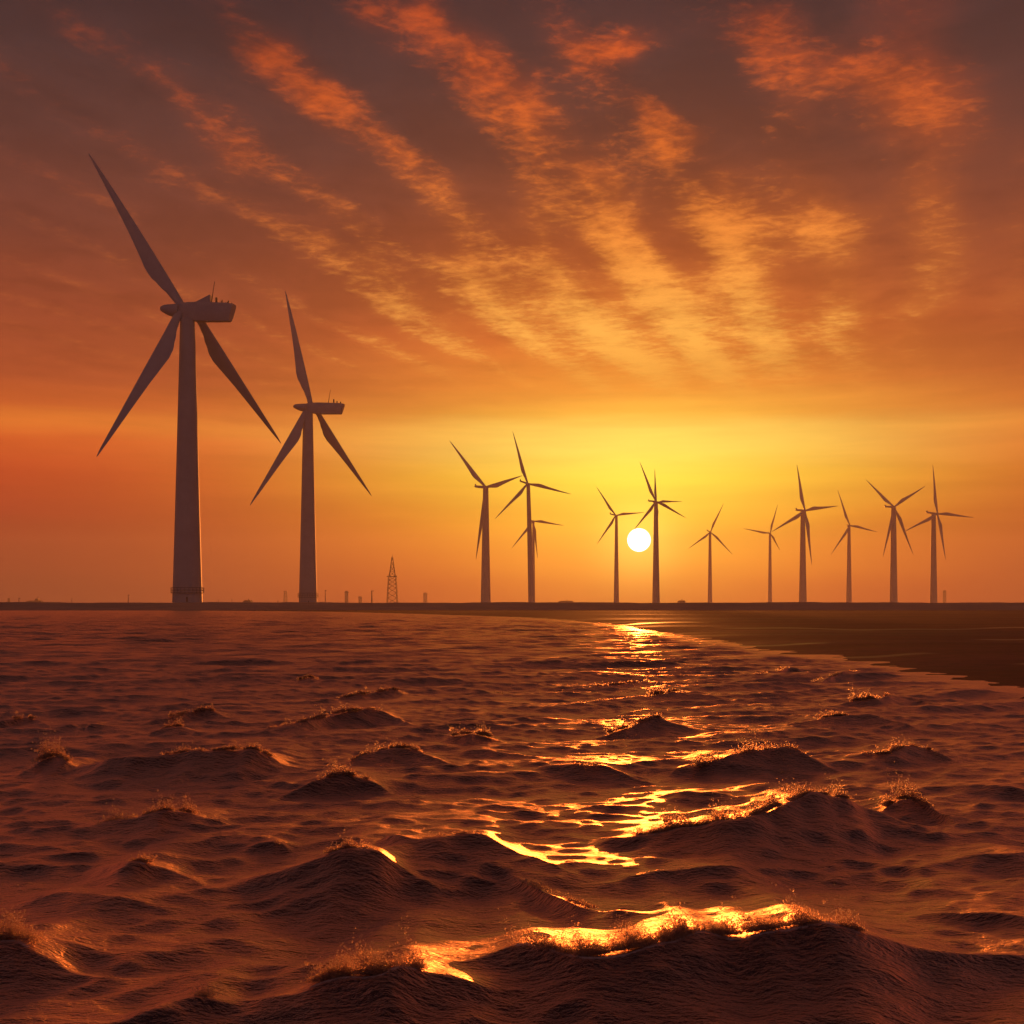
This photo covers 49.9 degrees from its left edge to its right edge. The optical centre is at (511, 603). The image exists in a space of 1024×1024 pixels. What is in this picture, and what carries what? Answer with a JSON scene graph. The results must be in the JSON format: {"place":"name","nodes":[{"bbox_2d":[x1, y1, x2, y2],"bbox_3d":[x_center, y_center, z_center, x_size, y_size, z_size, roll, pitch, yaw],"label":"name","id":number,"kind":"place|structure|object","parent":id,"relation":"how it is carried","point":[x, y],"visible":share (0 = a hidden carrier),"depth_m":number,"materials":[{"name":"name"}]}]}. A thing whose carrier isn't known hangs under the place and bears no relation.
{"place":"outdoors","nodes":[
{"label":"outdoors","id":0,"kind":"place"},
{"bbox_2d":[344,591,348,602],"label":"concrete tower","id":1,"kind":"structure","parent":0,"point":[346,596],"depth_m":2496.34,"materials":[{"name":"concrete"}]},
{"bbox_2d":[423,592,426,602],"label":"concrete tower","id":2,"kind":"structure","parent":0,"point":[425,597],"depth_m":3195.70,"materials":[{"name":"concrete"}]},
{"bbox_2d":[0,610,1023,1023],"bbox_3d":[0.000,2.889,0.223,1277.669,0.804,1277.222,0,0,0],"label":"water","id":3,"kind":"structure","parent":0,"point":[250,910],"depth_m":14.34,"materials":[{"name":"brown liquid"}]},
{"bbox_2d":[0,666,933,997],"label":"sea spray","id":4,"kind":"object","parent":3,"relation":"on","point":[370,964],"visible":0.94,"depth_m":11.18,"materials":[{"name":"liquid"}]},
{"bbox_2d":[0,602,1023,698],"bbox_3d":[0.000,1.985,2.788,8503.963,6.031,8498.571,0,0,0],"label":"ground","id":5,"kind":"structure","parent":0,"point":[974,641],"depth_m":179.19,"materials":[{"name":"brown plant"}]},
{"bbox_2d":[88,153,280,602],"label":"wind turbine","id":6,"kind":"object","parent":5,"relation":"on","point":[187,567],"visible":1,"depth_m":556.42,"materials":[{"name":"paint"}]},
{"bbox_2d":[250,291,370,601],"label":"wind turbine","id":7,"kind":"object","parent":5,"relation":"on","point":[307,576],"visible":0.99,"depth_m":814.52,"materials":[{"name":"paint"}]},
{"bbox_2d":[386,557,397,602],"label":"lattice pylon","id":8,"kind":"object","parent":5,"relation":"on","point":[395,576],"visible":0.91,"depth_m":1497.62,"materials":[{"name":"metal"}]},
{"bbox_2d":[451,443,520,601],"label":"wind turbine","id":9,"kind":"object","parent":5,"relation":"on","point":[485,565],"visible":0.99,"depth_m":1371.80,"materials":[{"name":"paint"}]},
{"bbox_2d":[495,433,568,601],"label":"wind turbine","id":10,"kind":"object","parent":5,"relation":"on","point":[531,596],"visible":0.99,"depth_m":1337.67,"materials":[{"name":"paint"}]},
{"bbox_2d":[512,520,563,594],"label":"wind turbine","id":11,"kind":"object","parent":5,"relation":"on","point":[534,541],"visible":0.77,"depth_m":1918.57,"materials":[{"name":"paint"}]},
{"bbox_2d":[597,488,643,601],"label":"wind turbine","id":12,"kind":"object","parent":5,"relation":"on","point":[616,584],"visible":1,"depth_m":1809.53,"materials":[{"name":"paint"}]},
{"bbox_2d":[634,463,685,602],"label":"wind turbine","id":13,"kind":"object","parent":5,"relation":"on","point":[655,594],"visible":1,"depth_m":1560.92,"materials":[{"name":"paint"}]},
{"bbox_2d":[691,503,731,602],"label":"wind turbine","id":14,"kind":"object","parent":5,"relation":"on","point":[710,571],"visible":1,"depth_m":2243.38,"materials":[{"name":"paint"}]},
{"bbox_2d":[743,505,779,601],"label":"wind turbine","id":15,"kind":"object","parent":5,"relation":"on","point":[769,577],"visible":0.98,"depth_m":2277.51,"materials":[{"name":"paint"}]},
{"bbox_2d":[772,467,835,601],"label":"wind turbine","id":16,"kind":"object","parent":5,"relation":"on","point":[802,571],"visible":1,"depth_m":1711.40,"materials":[{"name":"paint"}]},
{"bbox_2d":[832,492,875,601],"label":"wind turbine","id":17,"kind":"object","parent":5,"relation":"on","point":[848,584],"visible":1,"depth_m":2042.17,"materials":[{"name":"paint"}]},
{"bbox_2d":[867,481,924,601],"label":"wind turbine","id":18,"kind":"object","parent":5,"relation":"on","point":[893,566],"visible":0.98,"depth_m":1656.70,"materials":[{"name":"paint"}]},
{"bbox_2d":[906,469,973,602],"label":"wind turbine","id":19,"kind":"object","parent":5,"relation":"on","point":[933,579],"visible":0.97,"depth_m":1768.42,"materials":[{"name":"paint"}]},
{"bbox_2d":[0,0,1023,602],"label":"sky","id":20,"kind":"structure","parent":0,"point":[723,249],"materials":[{"name":"orange"}]},
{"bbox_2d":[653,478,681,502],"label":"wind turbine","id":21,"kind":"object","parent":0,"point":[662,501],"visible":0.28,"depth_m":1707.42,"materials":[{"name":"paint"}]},
{"bbox_2d":[943,590,945,602],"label":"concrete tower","id":22,"kind":"structure","parent":0,"point":[944,596],"depth_m":3295.57,"materials":[{"name":"concrete"}]}
]}

